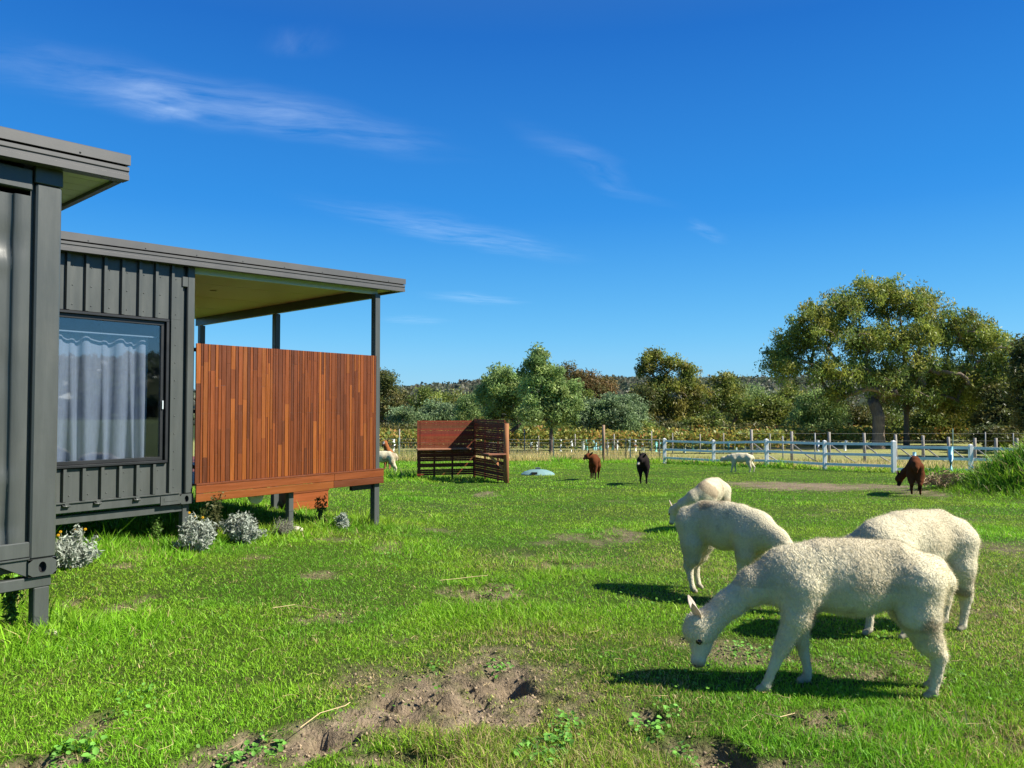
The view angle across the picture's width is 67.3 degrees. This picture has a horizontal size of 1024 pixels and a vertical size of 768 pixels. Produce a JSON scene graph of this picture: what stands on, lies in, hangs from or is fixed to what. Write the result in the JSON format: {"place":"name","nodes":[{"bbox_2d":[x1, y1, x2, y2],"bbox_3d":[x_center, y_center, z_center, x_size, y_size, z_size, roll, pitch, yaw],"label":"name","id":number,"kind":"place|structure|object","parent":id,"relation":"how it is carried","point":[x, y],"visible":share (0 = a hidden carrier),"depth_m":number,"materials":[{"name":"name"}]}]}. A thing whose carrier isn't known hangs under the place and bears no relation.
{"place":"outdoors","nodes":[
{"label":"outdoors","id":0,"kind":"place"},
{"bbox_2d":[193,417,707,424],"bbox_3d":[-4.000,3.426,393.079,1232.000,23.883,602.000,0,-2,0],"label":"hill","id":1,"kind":"structure","parent":0,"point":[393,421],"depth_m":149.66,"materials":[{"name":"green plant"}]},
{"bbox_2d":[193,365,1009,421],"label":"forest","id":2,"kind":"object","parent":1,"relation":"on","point":[625,383],"visible":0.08,"depth_m":260.26,"materials":[{"name":"green plant"}]},
{"bbox_2d":[0,424,1023,767],"bbox_3d":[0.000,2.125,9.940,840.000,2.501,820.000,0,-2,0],"label":"ground","id":3,"kind":"structure","parent":0,"point":[322,738],"depth_m":5.21,"materials":[{"name":"green plant"}]},
{"bbox_2d":[0,574,24,624],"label":"tall weed","id":4,"kind":"object","parent":3,"relation":"on","point":[9,602],"visible":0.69,"depth_m":5.47,"materials":[{"name":"green plant"}]},
{"bbox_2d":[0,126,130,631],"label":"container cabin","id":5,"kind":"object","parent":3,"relation":"on","point":[45,181],"visible":0.98,"depth_m":5.41,"materials":[{"name":"grey metal"}]},
{"bbox_2d":[54,524,103,570],"bbox_3d":[-4.263,1.593,7.451,0.582,0.460,0.421,1,-2,-30],"label":"silver bush","id":6,"kind":"object","parent":3,"relation":"on","point":[72,553],"visible":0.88,"depth_m":7.44,"materials":[{"name":"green plant"}]},
{"bbox_2d":[149,515,163,538],"bbox_3d":[-4.215,1.694,9.098,0.167,0.331,0.193,0,-2,0],"label":"tall weed","id":7,"kind":"object","parent":3,"relation":"on","point":[156,528],"visible":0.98,"depth_m":9.08,"materials":[{"name":"green plant"}]},
{"bbox_2d":[171,511,216,551],"bbox_3d":[-3.524,1.652,8.585,0.496,0.478,0.533,0,-2,0],"label":"silver bush","id":8,"kind":"object","parent":3,"relation":"on","point":[201,533],"visible":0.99,"depth_m":8.48,"materials":[{"name":"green plant"}]},
{"bbox_2d":[196,507,210,526],"bbox_3d":[-3.730,1.693,9.341,0.199,0.410,0.215,0,-2,0],"label":"tall weed","id":9,"kind":"object","parent":3,"relation":"on","point":[202,512],"visible":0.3,"depth_m":9.32,"materials":[{"name":"green plant"}]},
{"bbox_2d":[203,491,225,539],"bbox_3d":[-3.628,1.613,9.399,0.239,0.587,0.270,0,-2,0],"label":"tall weed","id":10,"kind":"object","parent":3,"relation":"on","point":[215,513],"visible":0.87,"depth_m":9.40,"materials":[{"name":"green plant"}]},
{"bbox_2d":[56,231,405,536],"bbox_3d":[-6.690,0.234,9.804,5.390,3.871,9.502,-1,-2,38],"label":"container cabin","id":11,"kind":"object","parent":3,"relation":"on","point":[162,298],"visible":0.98,"depth_m":9.73,"materials":[{"name":"grey paint"}]},
{"bbox_2d":[57,331,147,461],"bbox_3d":[-4.775,0.135,8.437,0.115,1.425,1.558,-1,-2,38],"label":"curtain","id":12,"kind":"object","parent":11,"relation":"hanging from","point":[102,395],"visible":0.65,"depth_m":8.63,"materials":[{"name":"grey fabric"}]},
{"bbox_2d":[57,309,168,468],"bbox_3d":[-4.635,0.060,8.355,0.149,1.680,1.795,-1,-2,38],"label":"window","id":13,"kind":"structure","parent":11,"relation":"in","point":[163,324],"depth_m":8.90,"materials":[{"name":"black metal"}]},
{"bbox_2d":[248,487,265,503],"bbox_3d":[-3.450,1.488,10.416,0.197,0.237,0.410,0,-2,-10],"label":"drain pipe","id":14,"kind":"object","parent":11,"relation":"attached to","point":[255,499],"visible":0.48,"depth_m":10.24,"materials":[{"name":"plastic"}]},
{"bbox_2d":[217,510,267,544],"bbox_3d":[-3.272,1.748,9.343,0.553,0.432,0.527,0,-2,0],"label":"silver bush","id":15,"kind":"object","parent":3,"relation":"on","point":[238,529],"visible":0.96,"depth_m":9.25,"materials":[{"name":"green plant"}]},
{"bbox_2d":[268,518,297,535],"bbox_3d":[-2.979,1.871,10.066,0.388,0.294,0.362,-2,-2,45],"label":"lavender bush","id":16,"kind":"object","parent":3,"relation":"on","point":[283,527],"visible":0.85,"depth_m":10.02,"materials":[{"name":"grey plant"}]},
{"bbox_2d":[279,489,328,510],"bbox_3d":[-3.681,2.024,13.544,0.400,0.335,0.840,-1,-2,38],"label":"timber step","id":17,"kind":"object","parent":3,"relation":"on","point":[307,497],"visible":0.51,"depth_m":13.37,"materials":[{"name":"brown wood"}]},
{"bbox_2d":[314,493,326,522],"bbox_3d":[-2.805,1.832,11.268,0.218,0.475,0.203,0,-2,0],"label":"tall weed","id":18,"kind":"object","parent":3,"relation":"on","point":[321,509],"visible":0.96,"depth_m":11.25,"materials":[{"name":"green plant"}]},
{"bbox_2d":[334,512,349,528],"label":"silver bush","id":19,"kind":"object","parent":3,"relation":"on","point":[344,518],"visible":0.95,"depth_m":10.98,"materials":[{"name":"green plant"}]},
{"bbox_2d":[382,439,392,469],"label":"alpaca","id":20,"kind":"object","parent":3,"relation":"on","point":[386,445],"visible":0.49,"depth_m":30.63,"materials":[{"name":"brown fur"}]},
{"bbox_2d":[379,451,397,472],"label":"alpaca","id":21,"kind":"object","parent":3,"relation":"on","point":[390,457],"visible":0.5,"depth_m":27.57,"materials":[{"name":"white fur"}]},
{"bbox_2d":[380,367,410,425],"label":"dark tree","id":22,"kind":"object","parent":3,"relation":"on","point":[388,378],"visible":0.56,"depth_m":71.72,"materials":[{"name":"green plant"}]},
{"bbox_2d":[389,387,417,424],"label":"dark tree","id":23,"kind":"object","parent":3,"relation":"on","point":[406,395],"visible":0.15,"depth_m":79.92,"materials":[{"name":"green plant"}]},
{"bbox_2d":[380,419,437,443],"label":"scrub","id":24,"kind":"object","parent":3,"relation":"on","point":[409,425],"visible":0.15,"depth_m":60.96,"materials":[{"name":"green plant"}]},
{"bbox_2d":[383,405,435,425],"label":"sage tree","id":25,"kind":"object","parent":3,"relation":"on","point":[401,415],"visible":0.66,"depth_m":63.68,"materials":[{"name":"green plant"}]},
{"bbox_2d":[401,385,448,411],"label":"bushy tree","id":26,"kind":"object","parent":3,"relation":"on","point":[424,394],"visible":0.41,"depth_m":75.36,"materials":[{"name":"green plant"}]},
{"bbox_2d":[418,396,458,424],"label":"sage tree","id":27,"kind":"object","parent":3,"relation":"on","point":[435,409],"visible":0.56,"depth_m":65.27,"materials":[{"name":"green plant"}]},
{"bbox_2d":[433,386,475,415],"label":"olive tree","id":28,"kind":"object","parent":3,"relation":"on","point":[451,399],"visible":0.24,"depth_m":91.74,"materials":[{"name":"green plant"}]},
{"bbox_2d":[416,419,508,482],"bbox_3d":[-1.615,2.159,23.981,2.040,2.092,3.158,1,-2,-25],"label":"slatted screen","id":29,"kind":"object","parent":3,"relation":"on","point":[451,441],"visible":0.94,"depth_m":25.05,"materials":[{"name":"brown wood"}]},
{"bbox_2d":[451,392,483,439],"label":"wattle tree","id":30,"kind":"object","parent":3,"relation":"on","point":[468,409],"visible":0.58,"depth_m":59.49,"materials":[{"name":"green plant"}]},
{"bbox_2d":[465,416,523,432],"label":"scrub","id":31,"kind":"object","parent":3,"relation":"on","point":[510,425],"visible":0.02,"depth_m":59.09,"materials":[{"name":"green plant"}]},
{"bbox_2d":[469,361,532,441],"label":"wattle tree","id":32,"kind":"object","parent":3,"relation":"on","point":[496,400],"visible":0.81,"depth_m":51.44,"materials":[{"name":"green plant"}]},
{"bbox_2d":[0,551,1002,767],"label":"soil clods","id":33,"kind":"object","parent":3,"relation":"on","point":[303,734],"visible":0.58,"depth_m":4.28,"materials":[{"name":"brown soil"}]},
{"bbox_2d":[3,548,1001,767],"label":"dead grass","id":34,"kind":"structure","parent":3,"relation":"on","point":[478,674],"depth_m":4.76,"materials":[{"name":"beige plant"}]},
{"bbox_2d":[1,549,1023,767],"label":"weeds","id":35,"kind":"object","parent":3,"relation":"on","point":[254,750],"visible":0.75,"depth_m":3.85,"materials":[{"name":"green plant"}]},
{"bbox_2d":[379,438,662,458],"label":"wire fence","id":36,"kind":"object","parent":3,"relation":"on","point":[553,449],"visible":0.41,"depth_m":42.15,"materials":[{"name":"grey metal"}]},
{"bbox_2d":[29,558,1021,759],"bbox_3d":[-0.330,1.783,6.077,8.836,0.222,5.373,0,-2,0],"label":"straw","id":37,"kind":"object","parent":3,"relation":"on","point":[539,689],"visible":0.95,"depth_m":4.05,"materials":[{"name":"beige plant"}]},
{"bbox_2d":[521,467,554,475],"bbox_3d":[0.941,3.174,27.824,1.240,0.300,1.012,0,-2,0],"label":"tank lid","id":38,"kind":"object","parent":3,"relation":"on","point":[537,471],"visible":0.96,"depth_m":27.53,"materials":[{"name":"plastic"}]},
{"bbox_2d":[510,342,588,453],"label":"wattle tree","id":39,"kind":"object","parent":3,"relation":"on","point":[557,399],"visible":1,"depth_m":48.23,"materials":[{"name":"green plant"}]},
{"bbox_2d":[524,420,578,440],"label":"scrub","id":40,"kind":"object","parent":3,"relation":"on","point":[529,425],"visible":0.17,"depth_m":64.13,"materials":[{"name":"green plant"}]},
{"bbox_2d":[565,388,598,427],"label":"bushy tree","id":41,"kind":"object","parent":3,"relation":"on","point":[585,394],"visible":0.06,"depth_m":68.92,"materials":[{"name":"green plant"}]},
{"bbox_2d":[554,360,619,401],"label":"brown gum","id":42,"kind":"object","parent":3,"relation":"on","point":[595,384],"visible":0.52,"depth_m":77.24,"materials":[{"name":"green plant"}]},
{"bbox_2d":[583,450,600,478],"bbox_3d":[2.589,2.538,24.476,0.392,0.995,1.230,-1,-2,19],"label":"alpaca","id":43,"kind":"object","parent":3,"relation":"on","point":[594,464],"visible":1,"depth_m":24.19,"materials":[{"name":"brown fur"}]},
{"bbox_2d":[602,425,604,460],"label":"strainer post","id":44,"kind":"object","parent":3,"relation":"on","point":[603,442],"visible":0.79,"depth_m":40.91,"materials":[{"name":"grey wood"}]},
{"bbox_2d":[571,391,647,435],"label":"sage tree","id":45,"kind":"object","parent":3,"relation":"on","point":[618,412],"visible":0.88,"depth_m":57.66,"materials":[{"name":"green plant"}]},
{"bbox_2d":[623,393,657,422],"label":"sage tree","id":46,"kind":"object","parent":3,"relation":"on","point":[644,407],"visible":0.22,"depth_m":65.89,"materials":[{"name":"green plant"}]},
{"bbox_2d":[636,451,649,483],"bbox_3d":[3.827,2.404,22.387,0.407,0.971,1.371,0,-3,9],"label":"alpaca","id":47,"kind":"object","parent":3,"relation":"on","point":[643,463],"visible":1,"depth_m":22.07,"materials":[{"name":"black fur"}]},
{"bbox_2d":[625,382,662,420],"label":"dark tree","id":48,"kind":"object","parent":3,"relation":"on","point":[648,392],"visible":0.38,"depth_m":67.27,"materials":[{"name":"green plant"}]},
{"bbox_2d":[639,418,658,444],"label":"scrub","id":49,"kind":"object","parent":3,"relation":"on","point":[647,424],"visible":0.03,"depth_m":61.98,"materials":[{"name":"green plant"}]},
{"bbox_2d":[330,424,974,449],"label":"vine foliage","id":50,"kind":"object","parent":3,"relation":"on","point":[660,432],"visible":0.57,"depth_m":53.88,"materials":[{"name":"green plant"}]},
{"bbox_2d":[653,418,696,430],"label":"scrub","id":51,"kind":"object","parent":3,"relation":"on","point":[670,424],"visible":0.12,"depth_m":63.08,"materials":[{"name":"green plant"}]},
{"bbox_2d":[629,344,721,424],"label":"gum tree","id":52,"kind":"object","parent":3,"relation":"on","point":[693,393],"visible":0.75,"depth_m":69.37,"materials":[{"name":"green plant"}]},
{"bbox_2d":[668,477,731,524],"bbox_3d":[2.939,1.806,11.570,1.158,0.826,0.623,1,-2,-31],"label":"alpaca","id":53,"kind":"object","parent":3,"relation":"on","point":[714,488],"visible":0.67,"depth_m":11.31,"materials":[{"name":"white fur"}]},
{"bbox_2d":[699,434,700,453],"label":"vine post","id":54,"kind":"object","parent":3,"relation":"on","point":[699,443],"visible":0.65,"depth_m":50.29,"materials":[{"name":"grey wood"}]},
{"bbox_2d":[678,408,734,431],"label":"bushy tree","id":55,"kind":"object","parent":3,"relation":"on","point":[710,420],"visible":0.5,"depth_m":65.60,"materials":[{"name":"green plant"}]},
{"bbox_2d":[702,369,753,423],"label":"slender gum","id":56,"kind":"object","parent":3,"relation":"on","point":[729,397],"visible":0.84,"depth_m":71.36,"materials":[{"name":"green plant"}]},
{"bbox_2d":[675,498,792,592],"bbox_3d":[1.999,1.450,6.667,0.438,0.878,1.514,1,-3,-36],"label":"alpaca","id":57,"kind":"object","parent":3,"relation":"on","point":[747,535],"visible":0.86,"depth_m":6.69,"materials":[{"name":"white fur"}]},
{"bbox_2d":[720,453,754,472],"bbox_3d":[8.480,2.949,28.925,1.273,0.729,0.350,-1,-2,20],"label":"alpaca","id":58,"kind":"object","parent":3,"relation":"on","point":[735,458],"visible":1,"depth_m":28.80,"materials":[{"name":"white fur"}]},
{"bbox_2d":[721,381,769,424],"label":"bushy tree","id":59,"kind":"object","parent":3,"relation":"on","point":[753,390],"visible":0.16,"depth_m":75.56,"materials":[{"name":"green plant"}]},
{"bbox_2d":[713,420,783,435],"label":"scrub","id":60,"kind":"object","parent":3,"relation":"on","point":[750,424],"visible":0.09,"depth_m":62.89,"materials":[{"name":"green plant"}]},
{"bbox_2d":[750,429,776,459],"bbox_3d":[12.251,3.125,36.710,1.731,1.898,0.149,0,-2,8],"label":"trellis post","id":61,"kind":"object","parent":3,"relation":"on","point":[751,439],"visible":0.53,"depth_m":36.78,"materials":[{"name":"grey wood"}]},
{"bbox_2d":[739,391,798,426],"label":"olive tree","id":62,"kind":"object","parent":3,"relation":"on","point":[771,411],"visible":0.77,"depth_m":67.27,"materials":[{"name":"green plant"}]},
{"bbox_2d":[771,380,808,421],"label":"olive tree","id":63,"kind":"object","parent":3,"relation":"on","point":[789,392],"visible":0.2,"depth_m":73.63,"materials":[{"name":"green plant"}]},
{"bbox_2d":[790,431,816,460],"bbox_3d":[14.224,3.193,36.958,1.635,1.812,0.148,0,-2,9],"label":"trellis post","id":64,"kind":"object","parent":3,"relation":"on","point":[791,445],"visible":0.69,"depth_m":37.02,"materials":[{"name":"grey wood"}]},
{"bbox_2d":[814,434,815,458],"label":"vine stake","id":65,"kind":"object","parent":3,"relation":"on","point":[814,445],"visible":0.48,"depth_m":42.45,"materials":[{"name":"grey wood"}]},
{"bbox_2d":[781,384,855,441],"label":"sage tree","id":66,"kind":"object","parent":3,"relation":"on","point":[807,416],"visible":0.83,"depth_m":61.71,"materials":[{"name":"green plant"}]},
{"bbox_2d":[681,536,958,698],"bbox_3d":[1.765,1.325,4.441,1.570,0.910,0.458,0,-2,4],"label":"alpaca","id":67,"kind":"object","parent":3,"relation":"on","point":[910,590],"visible":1,"depth_m":4.32,"materials":[{"name":"white fur"}]},
{"bbox_2d":[786,423,861,441],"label":"scrub","id":68,"kind":"object","parent":3,"relation":"on","point":[850,426],"visible":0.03,"depth_m":63.94,"materials":[{"name":"green plant"}]},
{"bbox_2d":[663,438,1015,472],"bbox_3d":[14.326,3.189,32.056,19.230,1.885,3.390,-1,-2,38],"label":"rail fence","id":69,"kind":"object","parent":3,"relation":"on","point":[824,453],"visible":0.74,"depth_m":32.14,"materials":[{"name":"white paint"}]},
{"bbox_2d":[828,432,854,462],"bbox_3d":[15.929,3.188,36.748,1.602,1.779,0.148,0,-2,9],"label":"trellis post","id":70,"kind":"object","parent":3,"relation":"on","point":[829,446],"visible":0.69,"depth_m":36.81,"materials":[{"name":"grey wood"}]},
{"bbox_2d":[838,398,893,440],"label":"dark tree","id":71,"kind":"object","parent":3,"relation":"on","point":[862,417],"visible":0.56,"depth_m":69.14,"materials":[{"name":"green plant"}]},
{"bbox_2d":[862,433,890,462],"bbox_3d":[17.551,3.204,36.655,1.577,1.729,0.149,0,-2,9],"label":"trellis post","id":72,"kind":"object","parent":3,"relation":"on","point":[864,446],"visible":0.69,"depth_m":36.72,"materials":[{"name":"grey wood"}]},
{"bbox_2d":[754,269,1017,448],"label":"gum tree","id":73,"kind":"object","parent":3,"relation":"on","point":[825,320],"visible":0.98,"depth_m":56.44,"materials":[{"name":"green plant"}]},
{"bbox_2d":[865,404,912,431],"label":"bushy tree","id":74,"kind":"object","parent":3,"relation":"on","point":[897,420],"visible":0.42,"depth_m":72.72,"materials":[{"name":"green plant"}]},
{"bbox_2d":[894,434,911,462],"bbox_3d":[19.032,3.242,36.683,1.520,1.660,0.150,0,-2,10],"label":"trellis post","id":75,"kind":"object","parent":3,"relation":"on","point":[895,437],"visible":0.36,"depth_m":36.74,"materials":[{"name":"grey wood"}]},
{"bbox_2d":[895,456,924,494],"bbox_3d":[9.623,2.161,18.441,0.533,0.883,1.292,0,-2,11],"label":"alpaca","id":76,"kind":"object","parent":3,"relation":"on","point":[912,470],"visible":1,"depth_m":17.99,"materials":[{"name":"brown fur"}]},
{"bbox_2d":[842,507,982,639],"bbox_3d":[2.869,1.364,5.616,1.292,0.937,0.686,0,-2,-2],"label":"alpaca","id":77,"kind":"object","parent":3,"relation":"on","point":[953,540],"visible":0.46,"depth_m":5.53,"materials":[{"name":"white fur"}]},
{"bbox_2d":[887,425,970,441],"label":"scrub","id":78,"kind":"object","parent":3,"relation":"on","point":[943,439],"visible":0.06,"depth_m":67.90,"materials":[{"name":"green plant"}]},
{"bbox_2d":[878,370,986,445],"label":"gum tree","id":79,"kind":"object","parent":3,"relation":"on","point":[951,411],"visible":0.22,"depth_m":60.19,"materials":[{"name":"green plant"}]},
{"bbox_2d":[921,435,946,461],"bbox_3d":[20.427,3.284,36.885,1.455,1.617,0.148,0,-2,10],"label":"trellis post","id":80,"kind":"object","parent":3,"relation":"on","point":[922,443],"visible":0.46,"depth_m":36.95,"materials":[{"name":"grey wood"}]},
{"bbox_2d":[914,468,966,488],"bbox_3d":[11.155,2.371,19.176,2.388,0.563,1.145,0,-2,0],"label":"brush heap","id":81,"kind":"object","parent":3,"relation":"on","point":[932,480],"visible":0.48,"depth_m":19.05,"materials":[{"name":"brown plant"}]},
{"bbox_2d":[909,407,973,442],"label":"bushy tree","id":82,"kind":"object","parent":3,"relation":"on","point":[919,419],"visible":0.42,"depth_m":65.37,"materials":[{"name":"green plant"}]},
{"bbox_2d":[948,446,952,470],"bbox_3d":[16.576,2.846,29.054,0.159,0.971,0.158,-1,-2,22],"label":"tree guard","id":83,"kind":"object","parent":3,"relation":"on","point":[950,453],"visible":0.85,"depth_m":29.02,"materials":[{"name":"plastic"}]},
{"bbox_2d":[947,437,963,457],"bbox_3d":[21.559,3.309,36.766,1.409,1.544,0.149,0,-2,11],"label":"trellis post","id":84,"kind":"object","parent":3,"relation":"on","point":[948,441],"visible":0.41,"depth_m":36.84,"materials":[{"name":"grey wood"}]},
{"bbox_2d":[973,438,988,462],"bbox_3d":[22.710,3.324,36.659,1.329,1.489,0.147,0,-2,11],"label":"trellis post","id":85,"kind":"object","parent":3,"relation":"on","point":[974,450],"visible":0.45,"depth_m":36.72,"materials":[{"name":"grey wood"}]},
{"bbox_2d":[957,421,1023,446],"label":"scrub","id":86,"kind":"object","parent":3,"relation":"on","point":[1002,434],"visible":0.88,"depth_m":50.96,"materials":[{"name":"green plant"}]},
{"bbox_2d":[965,377,1023,447],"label":"dark tree","id":87,"kind":"object","parent":3,"relation":"on","point":[997,410],"visible":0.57,"depth_m":54.50,"materials":[{"name":"green plant"}]},
{"bbox_2d":[994,438,997,455],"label":"trellis post","id":88,"kind":"object","parent":3,"relation":"on","point":[995,442],"visible":0.48,"depth_m":36.75,"materials":[{"name":"grey wood"}]},
{"bbox_2d":[997,333,1023,433],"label":"dark tree","id":89,"kind":"object","parent":3,"relation":"on","point":[1015,373],"visible":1,"depth_m":46.97,"materials":[{"name":"green plant"}]},
{"bbox_2d":[0,0,1023,388],"label":"sky","id":90,"kind":"structure","parent":0,"point":[599,183],"materials":[{"name":"blue"}]},
{"bbox_2d":[381,448,991,471],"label":"dry grass","id":91,"kind":"structure","parent":0,"point":[517,455],"depth_m":41.06,"materials":[{"name":"beige plant"}]},
{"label":"trellis post","id":92,"kind":"object","parent":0,"visible":0},
{"bbox_2d":[739,433,1003,455],"bbox_3d":[17.854,2.903,36.880,13.900,1.061,0.008,0,-2,0],"label":"trellis wire","id":93,"kind":"object","parent":92,"relation":"attached to","point":[857,433],"visible":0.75,"depth_m":36.88,"materials":[{"name":"grey metal"}]}
]}

